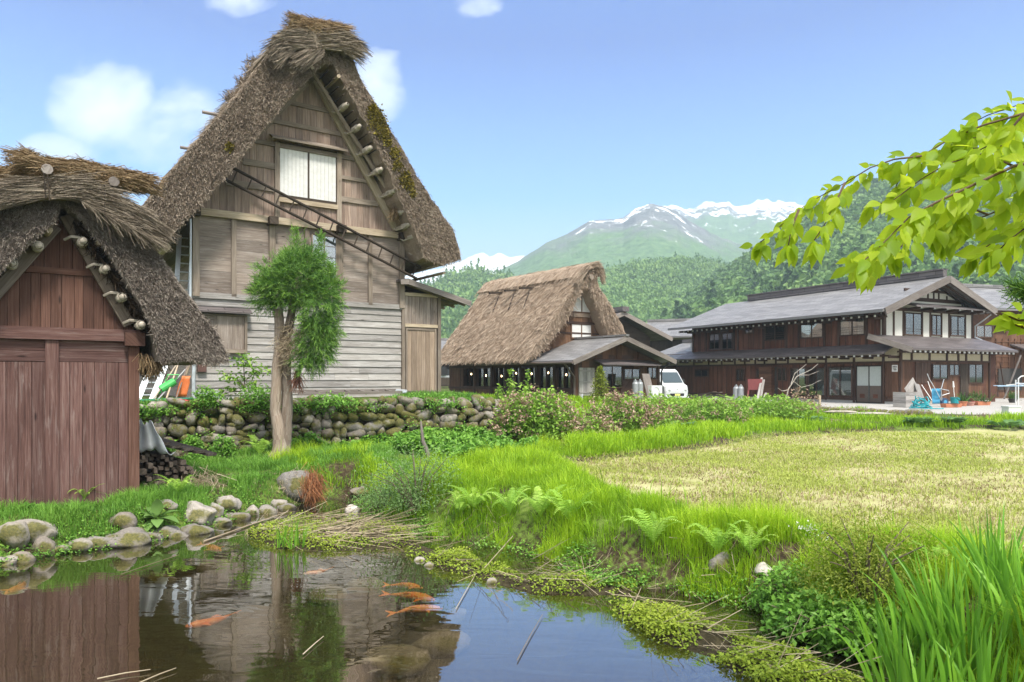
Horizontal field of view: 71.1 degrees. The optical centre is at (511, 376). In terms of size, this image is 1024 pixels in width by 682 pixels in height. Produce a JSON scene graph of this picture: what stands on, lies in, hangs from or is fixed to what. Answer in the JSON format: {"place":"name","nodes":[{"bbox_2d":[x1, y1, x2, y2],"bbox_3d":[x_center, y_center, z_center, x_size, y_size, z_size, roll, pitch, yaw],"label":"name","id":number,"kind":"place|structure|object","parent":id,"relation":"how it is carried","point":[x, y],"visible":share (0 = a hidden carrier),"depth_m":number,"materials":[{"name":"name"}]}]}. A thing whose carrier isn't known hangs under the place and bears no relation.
{"place":"outdoors","nodes":[
{"label":"outdoors","id":0,"kind":"place"},
{"bbox_2d":[0,438,489,557],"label":"bank grass","id":1,"kind":"structure","parent":0,"point":[251,464],"depth_m":10.38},
{"bbox_2d":[0,499,895,681],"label":"water","id":2,"kind":"structure","parent":0,"point":[196,607],"depth_m":6.31,"materials":[{"name":"blue liquid"}]},
{"bbox_2d":[228,470,887,681],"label":"dead reeds","id":3,"kind":"object","parent":2,"relation":"on","point":[358,524],"visible":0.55,"depth_m":7.77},
{"bbox_2d":[246,510,869,681],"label":"water plant islands","id":4,"kind":"object","parent":2,"relation":"on","point":[797,667],"visible":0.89,"depth_m":5.88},
{"bbox_2d":[847,577,941,669],"bbox_3d":[2.797,1.824,5.183,0.721,0.596,0.642,0,0,0],"label":"iris clump","id":5,"kind":"object","parent":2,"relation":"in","point":[878,612],"visible":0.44,"depth_m":5.21,"materials":[{"name":"green plant"}]},
{"bbox_2d":[851,628,979,681],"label":"iris clump","id":6,"kind":"object","parent":2,"relation":"in","point":[906,674],"visible":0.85,"depth_m":4.36,"materials":[{"name":"green plant"}]},
{"bbox_2d":[405,253,523,284],"bbox_3d":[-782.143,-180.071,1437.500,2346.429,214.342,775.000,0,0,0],"label":"cloud","id":7,"kind":"structure","parent":0,"point":[498,260],"depth_m":1611.75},
{"bbox_2d":[0,386,1023,681],"bbox_3d":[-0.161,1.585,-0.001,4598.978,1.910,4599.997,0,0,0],"label":"ground","id":8,"kind":"structure","parent":0,"point":[564,668],"depth_m":8.24,"materials":[{"name":"plant"}]},
{"bbox_2d":[0,521,29,548],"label":"bank stone","id":9,"kind":"object","parent":8,"relation":"on","point":[14,534],"visible":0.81,"depth_m":8.20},
{"bbox_2d":[15,518,58,542],"bbox_3d":[-5.707,1.862,8.545,0.526,0.310,0.406,0,0,0],"label":"bank stone","id":10,"kind":"object","parent":8,"relation":"on","point":[38,528],"visible":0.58,"depth_m":8.47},
{"bbox_2d":[32,536,55,554],"bbox_3d":[-5.508,2.039,8.456,0.254,0.301,0.237,0,0,0],"label":"bank stone","id":11,"kind":"object","parent":8,"relation":"on","point":[45,542],"visible":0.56,"depth_m":8.38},
{"bbox_2d":[66,538,92,551],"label":"bank stone","id":12,"kind":"object","parent":8,"relation":"on","point":[79,544],"visible":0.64,"depth_m":8.57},
{"bbox_2d":[0,142,229,507],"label":"thatched hut","id":13,"kind":"object","parent":8,"relation":"on","point":[100,311],"visible":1,"depth_m":9.56,"materials":[{"name":"plant"}]},
{"bbox_2d":[0,361,44,507],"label":"door","id":14,"kind":"structure","parent":13,"relation":"in","point":[22,384],"depth_m":9.31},
{"bbox_2d":[59,362,127,505],"bbox_3d":[-5.716,0.777,9.812,0.862,1.931,0.065,0,0,-37],"label":"door","id":15,"kind":"structure","parent":13,"relation":"in","point":[93,396],"depth_m":9.77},
{"bbox_2d":[108,512,137,528],"bbox_3d":[-4.971,1.848,9.139,0.376,0.241,0.304,0,0,0],"label":"bank stone","id":16,"kind":"object","parent":8,"relation":"on","point":[123,520],"visible":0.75,"depth_m":9.02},
{"bbox_2d":[104,527,151,547],"bbox_3d":[-4.801,2.027,8.998,0.555,0.272,0.575,0,0,0],"label":"bank stone","id":17,"kind":"object","parent":8,"relation":"on","point":[137,536],"visible":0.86,"depth_m":8.86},
{"bbox_2d":[139,365,167,398],"bbox_3d":[-8.560,0.170,17.021,0.405,1.078,1.087,0,0,0],"label":"aluminium ladder","id":18,"kind":"object","parent":8,"relation":"on","point":[143,388],"visible":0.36,"depth_m":16.91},
{"bbox_2d":[141,499,178,531],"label":"broad leaf plant","id":19,"kind":"object","parent":8,"relation":"on","point":[157,506],"visible":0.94,"depth_m":9.41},
{"bbox_2d":[176,365,190,396],"bbox_3d":[-7.922,-0.029,17.381,0.440,1.059,0.070,0,0,-34],"label":"shovel","id":20,"kind":"object","parent":8,"relation":"on","point":[184,388],"visible":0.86,"depth_m":17.37,"materials":[{"name":"orange plastic"}]},
{"bbox_2d":[180,523,213,534],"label":"bank stone","id":21,"kind":"object","parent":8,"relation":"on","point":[193,529],"visible":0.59,"depth_m":9.50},
{"bbox_2d":[163,461,234,493],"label":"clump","id":22,"kind":"object","parent":8,"relation":"on","point":[202,481],"visible":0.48,"depth_m":10.98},
{"bbox_2d":[184,501,216,525],"bbox_3d":[-4.407,1.944,10.024,0.536,0.398,0.399,0,0,0],"label":"bank stone","id":23,"kind":"object","parent":8,"relation":"on","point":[200,513],"visible":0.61,"depth_m":9.91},
{"bbox_2d":[189,385,225,408],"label":"herb clump","id":24,"kind":"object","parent":8,"relation":"on","point":[209,396],"visible":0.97,"depth_m":15.45,"materials":[{"name":"green plant"}]},
{"bbox_2d":[209,434,238,458],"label":"herb clump","id":25,"kind":"object","parent":8,"relation":"on","point":[223,449],"visible":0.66,"depth_m":14.55,"materials":[{"name":"green plant"}]},
{"bbox_2d":[216,495,241,510],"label":"bank stone","id":26,"kind":"object","parent":8,"relation":"on","point":[229,502],"visible":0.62,"depth_m":10.61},
{"bbox_2d":[213,352,271,396],"bbox_3d":[-6.162,0.049,16.271,1.394,1.184,0.763,0,0,0],"label":"maple sapling","id":27,"kind":"object","parent":8,"relation":"on","point":[239,382],"visible":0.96,"depth_m":16.27,"materials":[{"name":"green plant"}]},
{"bbox_2d":[234,383,270,408],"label":"herb clump","id":28,"kind":"object","parent":8,"relation":"on","point":[261,397],"visible":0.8,"depth_m":15.84,"materials":[{"name":"green plant"}]},
{"bbox_2d":[274,514,313,548],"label":"iris clump","id":29,"kind":"object","parent":8,"relation":"on","point":[296,537],"visible":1,"depth_m":8.68,"materials":[{"name":"green plant"}]},
{"bbox_2d":[277,470,313,501],"bbox_3d":[-3.600,1.878,11.975,0.689,0.616,0.587,0,0,0],"label":"bank stone","id":30,"kind":"object","parent":8,"relation":"on","point":[294,490],"visible":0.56,"depth_m":11.77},
{"bbox_2d":[241,222,350,457],"bbox_3d":[-4.205,-0.480,14.033,2.007,5.031,1.864,0,0,36],"label":"cedar tree","id":31,"kind":"object","parent":8,"relation":"on","point":[311,284],"visible":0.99,"depth_m":13.86,"materials":[{"name":"green plant"}]},
{"bbox_2d":[139,10,471,398],"bbox_3d":[-8.437,-4.522,25.147,9.756,10.964,13.302,0,0,-34],"label":"thatched farmhouse","id":32,"kind":"object","parent":8,"relation":"on","point":[299,116],"visible":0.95,"depth_m":20.55,"materials":[{"name":"brown wood"}]},
{"bbox_2d":[175,233,188,293],"bbox_3d":[-8.868,-2.433,19.357,0.445,2.925,0.938,0,0,-15],"label":"aluminium ladder","id":33,"kind":"object","parent":32,"relation":"attached to","point":[178,260],"visible":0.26,"depth_m":19.45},
{"bbox_2d":[270,134,347,209],"bbox_3d":[-5.818,-5.861,20.615,2.197,1.891,0.320,0,0,-34],"label":"window","id":34,"kind":"structure","parent":32,"relation":"in","point":[308,178],"depth_m":20.68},
{"bbox_2d":[225,168,420,279],"bbox_3d":[-5.250,-4.313,20.666,5.881,2.659,0.082,0,0,-34],"label":"wooden ladder","id":35,"kind":"object","parent":32,"relation":"attached to","point":[307,207],"visible":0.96,"depth_m":20.49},
{"bbox_2d":[311,233,336,274],"bbox_3d":[-5.487,-3.479,20.953,0.770,1.290,0.070,0,0,-34],"label":"window","id":36,"kind":"structure","parent":32,"relation":"in","point":[331,241],"depth_m":21.05,"materials":[{"name":"white glass"}]},
{"bbox_2d":[405,328,435,392],"bbox_3d":[-2.895,-0.477,22.784,1.071,2.074,0.075,0,0,-34],"label":"door","id":37,"kind":"structure","parent":32,"relation":"in","point":[420,343],"depth_m":22.76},
{"bbox_2d":[139,387,488,405],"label":"terrace grass","id":38,"kind":"structure","parent":8,"relation":"on","point":[467,395],"depth_m":19.21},
{"bbox_2d":[297,462,333,508],"bbox_3d":[-3.100,1.845,11.393,0.606,0.949,0.607,0,0,25],"label":"fibre bundle","id":39,"kind":"object","parent":8,"relation":"on","point":[314,490],"visible":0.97,"depth_m":11.33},
{"bbox_2d":[139,394,507,455],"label":"dry stone wall","id":40,"kind":"structure","parent":8,"relation":"on","point":[342,426],"depth_m":16.60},
{"bbox_2d":[139,394,488,453],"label":"wall weeds","id":41,"kind":"object","parent":40,"relation":"attached to","point":[144,411],"depth_m":15.93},
{"bbox_2d":[299,390,365,407],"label":"herb clump","id":42,"kind":"object","parent":8,"relation":"on","point":[339,400],"visible":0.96,"depth_m":16.39,"materials":[{"name":"green plant"}]},
{"bbox_2d":[293,389,406,394],"bbox_3d":[-4.550,0.455,20.694,3.384,0.140,0.487,0,0,-34],"label":"foundation","id":43,"kind":"object","parent":8,"relation":"on","point":[359,391],"visible":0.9,"depth_m":20.58,"materials":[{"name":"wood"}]},
{"bbox_2d":[352,471,407,507],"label":"grey green shrub","id":44,"kind":"object","parent":8,"relation":"on","point":[382,484],"visible":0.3,"depth_m":10.80,"materials":[{"name":"green plant"}]},
{"bbox_2d":[362,658,430,678],"bbox_3d":[-0.995,2.467,6.158,0.600,0.223,0.444,0,0,0],"label":"sunken stone","id":45,"kind":"object","parent":8,"relation":"on","point":[393,670],"visible":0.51,"depth_m":5.97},
{"bbox_2d":[254,423,541,459],"bbox_3d":[-1.915,1.392,15.243,6.528,0.642,4.980,0,0,-25],"label":"broad leaf patch","id":46,"kind":"object","parent":8,"relation":"on","point":[465,439],"visible":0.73,"depth_m":15.68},
{"bbox_2d":[348,432,468,514],"bbox_3d":[-1.414,1.362,10.090,1.700,1.169,1.110,0,0,0],"label":"grey green shrub","id":47,"kind":"object","parent":8,"relation":"on","point":[408,500],"visible":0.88,"depth_m":9.96,"materials":[{"name":"green plant"}]},
{"bbox_2d":[392,391,469,406],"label":"herb clump","id":48,"kind":"object","parent":8,"relation":"on","point":[436,397],"visible":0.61,"depth_m":17.77,"materials":[{"name":"green plant"}]},
{"bbox_2d":[450,485,491,508],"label":"fern","id":49,"kind":"object","parent":8,"relation":"on","point":[473,501],"visible":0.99,"depth_m":9.27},
{"bbox_2d":[0,482,968,681],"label":"creeping ground cover","id":50,"kind":"object","parent":8,"relation":"on","point":[486,544],"visible":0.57,"depth_m":8.19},
{"bbox_2d":[485,485,530,514],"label":"fern","id":51,"kind":"object","parent":8,"relation":"on","point":[509,501],"visible":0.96,"depth_m":9.02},
{"bbox_2d":[485,382,586,439],"bbox_3d":[0.599,0.918,18.037,2.628,1.554,2.130,0,0,0],"label":"hydrangea","id":52,"kind":"object","parent":8,"relation":"on","point":[540,413],"visible":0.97,"depth_m":17.73,"materials":[{"name":"green plant"}]},
{"bbox_2d":[509,484,575,517],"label":"fern","id":53,"kind":"object","parent":8,"relation":"on","point":[538,508],"visible":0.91,"depth_m":8.71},
{"bbox_2d":[441,260,676,398],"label":"thatched house","id":54,"kind":"structure","parent":8,"relation":"on","point":[562,328],"depth_m":35.19,"materials":[{"name":"brown plant"}]},
{"bbox_2d":[571,323,591,338],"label":"window","id":55,"kind":"structure","parent":54,"relation":"in","point":[582,328],"depth_m":35.68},
{"bbox_2d":[601,365,622,388],"bbox_3d":[4.662,0.038,33.356,1.368,1.074,0.070,0,0,-37],"label":"window","id":56,"kind":"structure","parent":54,"relation":"in","point":[608,368],"depth_m":33.33,"materials":[{"name":"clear glass"}]},
{"bbox_2d":[623,368,640,379],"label":"window","id":57,"kind":"structure","parent":54,"relation":"in","point":[628,373],"depth_m":34.12,"materials":[{"name":"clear glass"}]},
{"bbox_2d":[534,489,597,520],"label":"fern","id":58,"kind":"object","parent":8,"relation":"on","point":[565,510],"visible":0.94,"depth_m":8.34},
{"bbox_2d":[420,251,731,337],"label":"distant forest","id":59,"kind":"object","parent":8,"relation":"on","point":[650,297],"visible":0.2,"depth_m":373.66,"materials":[{"name":"green plant"}]},
{"bbox_2d":[555,415,620,437],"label":"hydrangea","id":60,"kind":"object","parent":8,"relation":"on","point":[591,424],"visible":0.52,"depth_m":18.45,"materials":[{"name":"green plant"}]},
{"bbox_2d":[586,365,612,401],"bbox_3d":[3.616,0.357,29.544,1.062,1.647,1.041,0,0,18],"label":"young tree","id":61,"kind":"object","parent":8,"relation":"on","point":[600,371],"visible":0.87,"depth_m":29.42,"materials":[{"name":"green plant"}]},
{"bbox_2d":[577,387,681,431],"bbox_3d":[3.169,0.986,19.838,3.096,1.398,2.141,0,0,0],"label":"hydrangea","id":62,"kind":"object","parent":8,"relation":"on","point":[631,420],"visible":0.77,"depth_m":19.51,"materials":[{"name":"green plant"}]},
{"bbox_2d":[613,306,672,346],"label":"dark barn","id":63,"kind":"structure","parent":8,"relation":"on","point":[639,330],"depth_m":44.62,"materials":[{"name":"brown wood"}]},
{"bbox_2d":[264,429,1023,681],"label":"grass","id":64,"kind":"structure","parent":8,"relation":"on","point":[527,465],"depth_m":8.04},
{"bbox_2d":[618,508,681,544],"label":"fern","id":65,"kind":"object","parent":8,"relation":"on","point":[652,533],"visible":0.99,"depth_m":7.33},
{"bbox_2d":[618,393,714,414],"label":"green shrub","id":66,"kind":"object","parent":8,"relation":"on","point":[675,398],"visible":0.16,"depth_m":26.27,"materials":[{"name":"green plant"}]},
{"bbox_2d":[647,318,691,351],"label":"tiled house","id":67,"kind":"structure","parent":8,"relation":"on","point":[663,325],"depth_m":57.82,"materials":[{"name":"beige paint"}]},
{"bbox_2d":[660,369,688,397],"bbox_3d":[7.746,0.504,37.976,1.944,1.760,3.372,0,0,-24],"label":"white van","id":68,"kind":"object","parent":8,"relation":"on","point":[673,384],"visible":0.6,"depth_m":36.69,"materials":[{"name":"paint"}]},
{"bbox_2d":[662,394,761,422],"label":"hydrangea","id":69,"kind":"object","parent":8,"relation":"on","point":[718,413],"visible":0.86,"depth_m":23.38,"materials":[{"name":"green plant"}]},
{"bbox_2d":[688,520,749,554],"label":"fern","id":70,"kind":"object","parent":8,"relation":"on","point":[720,539],"visible":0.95,"depth_m":6.94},
{"bbox_2d":[708,551,732,573],"bbox_3d":[2.026,1.816,6.942,0.253,0.227,0.186,0,0,0],"label":"bank stone","id":71,"kind":"object","parent":8,"relation":"on","point":[720,559],"visible":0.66,"depth_m":6.87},
{"bbox_2d":[464,391,1023,456],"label":"meadow grass","id":72,"kind":"structure","parent":8,"relation":"on","point":[679,434],"depth_m":20.81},
{"bbox_2d":[728,522,778,554],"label":"fern","id":73,"kind":"object","parent":8,"relation":"on","point":[744,539],"visible":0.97,"depth_m":6.80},
{"bbox_2d":[701,392,826,417],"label":"green shrub","id":74,"kind":"object","parent":8,"relation":"on","point":[765,407],"visible":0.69,"depth_m":25.93,"materials":[{"name":"green plant"}]},
{"bbox_2d":[747,558,820,613],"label":"leafy bank plant","id":75,"kind":"object","parent":8,"relation":"on","point":[778,581],"visible":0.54,"depth_m":6.24,"materials":[{"name":"green plant"}]},
{"bbox_2d":[565,427,1023,553],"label":"field weeds","id":76,"kind":"object","parent":8,"relation":"on","point":[862,457],"visible":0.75,"depth_m":12.47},
{"bbox_2d":[759,579,889,653],"bbox_3d":[2.505,1.893,5.711,1.013,0.472,0.792,0,0,20],"label":"leafy bank plant","id":77,"kind":"object","parent":8,"relation":"on","point":[788,614],"visible":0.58,"depth_m":5.67,"materials":[{"name":"green plant"}]},
{"bbox_2d":[641,170,1023,322],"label":"hillside forest","id":78,"kind":"object","parent":8,"relation":"on","point":[740,278],"visible":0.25,"depth_m":232.08,"materials":[{"name":"green plant"}]},
{"bbox_2d":[660,268,1017,403],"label":"two storey house","id":79,"kind":"structure","parent":8,"relation":"on","point":[852,342],"depth_m":37.48,"materials":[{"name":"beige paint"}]},
{"bbox_2d":[764,320,784,340],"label":"window","id":80,"kind":"structure","parent":79,"relation":"in","point":[771,333],"depth_m":41.05,"materials":[{"name":"black glass"}]},
{"bbox_2d":[790,367,807,395],"bbox_3d":[15.817,0.307,39.559,0.070,1.554,1.185,0,0,-27],"label":"window","id":81,"kind":"structure","parent":79,"relation":"in","point":[802,380],"depth_m":39.46,"materials":[{"name":"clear glass"}]},
{"bbox_2d":[800,317,822,338],"bbox_3d":[16.206,-2.594,38.778,0.080,1.111,1.530,0,0,-27],"label":"window","id":82,"kind":"structure","parent":79,"relation":"in","point":[811,330],"depth_m":38.76,"materials":[{"name":"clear glass"}]},
{"bbox_2d":[808,367,824,395],"bbox_3d":[16.359,0.298,38.488,0.070,1.566,1.130,0,0,-27],"label":"window","id":83,"kind":"structure","parent":79,"relation":"in","point":[819,387],"depth_m":38.45,"materials":[{"name":"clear glass"}]},
{"bbox_2d":[828,366,852,396],"bbox_3d":[17.020,0.275,37.180,0.070,1.565,1.483,0,0,-27],"label":"window","id":84,"kind":"structure","parent":79,"relation":"in","point":[840,378],"depth_m":37.15,"materials":[{"name":"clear glass"}]},
{"bbox_2d":[839,313,864,336],"bbox_3d":[17.337,-2.606,36.542,0.080,1.112,1.506,0,0,-27],"label":"window","id":85,"kind":"structure","parent":79,"relation":"in","point":[846,328],"depth_m":36.51,"materials":[{"name":"clear glass"}]},
{"bbox_2d":[856,365,881,403],"bbox_3d":[17.777,0.410,35.680,0.073,1.888,1.464,0,0,-27],"label":"entrance door","id":86,"kind":"structure","parent":79,"relation":"in","point":[868,377],"depth_m":35.66,"materials":[{"name":"glass"}]},
{"bbox_2d":[886,363,898,396],"bbox_3d":[18.355,0.196,34.586,0.052,1.623,0.660,0,0,-27],"label":"side door","id":87,"kind":"structure","parent":79,"relation":"in","point":[892,378],"depth_m":34.61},
{"bbox_2d":[905,312,922,335],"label":"window","id":88,"kind":"structure","parent":79,"relation":"in","point":[913,321],"depth_m":35.90,"materials":[{"name":"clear glass"}]},
{"bbox_2d":[931,314,941,335],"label":"window","id":89,"kind":"structure","parent":79,"relation":"in","point":[936,320],"depth_m":36.74,"materials":[{"name":"clear glass"}]},
{"bbox_2d":[931,364,948,379],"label":"window","id":90,"kind":"structure","parent":79,"relation":"in","point":[938,371],"depth_m":35.51,"materials":[{"name":"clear glass"}]},
{"bbox_2d":[950,315,965,336],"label":"window","id":91,"kind":"structure","parent":79,"relation":"in","point":[957,324],"depth_m":37.56,"materials":[{"name":"clear glass"}]},
{"bbox_2d":[960,364,968,398],"bbox_3d":[22.994,0.269,36.451,0.669,1.793,0.053,0,0,-27],"label":"back door","id":92,"kind":"structure","parent":79,"relation":"in","point":[964,386],"depth_m":36.42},
{"bbox_2d":[968,364,983,383],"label":"window","id":93,"kind":"structure","parent":79,"relation":"in","point":[975,371],"depth_m":36.85,"materials":[{"name":"clear glass"}]},
{"bbox_2d":[806,593,909,665],"bbox_3d":[2.697,1.915,5.477,0.917,0.481,0.671,0,0,0],"label":"leafy bank plant","id":94,"kind":"object","parent":8,"relation":"on","point":[850,620],"visible":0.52,"depth_m":5.40,"materials":[{"name":"green plant"}]},
{"bbox_2d":[788,486,958,609],"bbox_3d":[2.970,1.372,6.064,1.394,0.942,1.566,0,0,0],"label":"flowering shrub","id":95,"kind":"object","parent":8,"relation":"on","point":[871,555],"visible":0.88,"depth_m":5.74,"materials":[{"name":"green plant"}]},
{"bbox_2d":[739,90,1023,294],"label":"overhanging tree","id":96,"kind":"object","parent":8,"relation":"on","point":[963,160],"visible":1,"depth_m":2.28,"materials":[{"name":"green plant"}]},
{"bbox_2d":[985,302,1023,335],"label":"leafy twig","id":97,"kind":"object","parent":96,"relation":"attached to","point":[1012,323],"visible":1,"depth_m":2.60,"materials":[{"name":"green plant"}]},
{"bbox_2d":[999,270,1023,308],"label":"pine twig","id":98,"kind":"object","parent":96,"relation":"attached to","point":[1016,292],"visible":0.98,"depth_m":2.90,"materials":[{"name":"green plant"}]},
{"bbox_2d":[833,586,974,681],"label":"iris clump","id":99,"kind":"object","parent":8,"relation":"on","point":[895,663],"visible":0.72,"depth_m":4.74,"materials":[{"name":"green plant"}]},
{"bbox_2d":[893,392,918,406],"bbox_3d":[17.162,1.021,31.245,0.858,0.658,0.598,0,0,-27],"label":"wooden crate","id":100,"kind":"object","parent":8,"relation":"on","point":[903,399],"visible":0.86,"depth_m":30.99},
{"bbox_2d":[859,540,1014,650],"bbox_3d":[2.995,1.564,5.077,0.973,0.704,0.685,0,0,37],"label":"iris clump","id":101,"kind":"object","parent":8,"relation":"on","point":[909,622],"visible":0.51,"depth_m":5.14,"materials":[{"name":"green plant"}]},
{"bbox_2d":[927,374,948,403],"bbox_3d":[18.577,0.616,31.399,1.297,1.449,0.264,0,0,-18],"label":"wheelbarrow","id":102,"kind":"object","parent":8,"relation":"on","point":[936,394],"visible":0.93,"depth_m":31.44,"materials":[{"name":"blue paint"}]},
{"bbox_2d":[886,551,1018,680],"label":"iris clump","id":103,"kind":"object","parent":8,"relation":"on","point":[954,621],"visible":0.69,"depth_m":4.58,"materials":[{"name":"green plant"}]},
{"bbox_2d":[906,516,1023,628],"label":"iris clump","id":104,"kind":"object","parent":8,"relation":"on","point":[1003,562],"visible":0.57,"depth_m":4.76,"materials":[{"name":"green plant"}]},
{"bbox_2d":[931,620,1023,681],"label":"iris clump","id":105,"kind":"object","parent":8,"relation":"on","point":[983,662],"visible":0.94,"depth_m":4.22,"materials":[{"name":"green plant"}]},
{"bbox_2d":[949,506,1023,602],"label":"iris clump","id":106,"kind":"object","parent":8,"relation":"on","point":[991,550],"visible":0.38,"depth_m":5.22,"materials":[{"name":"green plant"}]},
{"bbox_2d":[962,283,1023,397],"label":"brown house","id":107,"kind":"structure","parent":8,"relation":"on","point":[991,294],"depth_m":43.61,"materials":[{"name":"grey wood"}]},
{"bbox_2d":[976,325,993,337],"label":"window","id":108,"kind":"structure","parent":107,"relation":"in","point":[982,331],"depth_m":42.98,"materials":[{"name":"clear glass"}]},
{"bbox_2d":[967,537,1023,649],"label":"iris clump","id":109,"kind":"object","parent":8,"relation":"on","point":[1003,601],"visible":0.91,"depth_m":4.44,"materials":[{"name":"green plant"}]},
{"bbox_2d":[0,0,1023,273],"label":"sky","id":110,"kind":"structure","parent":0,"point":[526,123],"materials":[{"name":"blue"}]},
{"bbox_2d":[441,261,724,329],"bbox_3d":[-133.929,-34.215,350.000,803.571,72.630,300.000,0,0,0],"label":"wooded hills","id":111,"kind":"structure","parent":0,"point":[654,282],"depth_m":389.38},
{"bbox_2d":[498,204,749,276],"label":"green mountain","id":112,"kind":"structure","parent":0,"point":[652,231],"depth_m":797.39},
{"bbox_2d":[666,199,803,246],"bbox_3d":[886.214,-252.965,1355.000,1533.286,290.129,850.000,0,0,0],"label":"snow mountain","id":113,"kind":"structure","parent":0,"point":[754,222],"depth_m":1429.98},
{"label":"plank","id":114,"kind":"object","parent":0,"visible":0},
{"bbox_2d":[139,419,175,454],"bbox_3d":[-5.342,0.901,10.658,0.563,0.587,0.310,0,0,-11],"label":"plastic sheet","id":115,"kind":"object","parent":114,"relation":"on","point":[150,439],"visible":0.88,"depth_m":10.66,"materials":[{"name":"white"}]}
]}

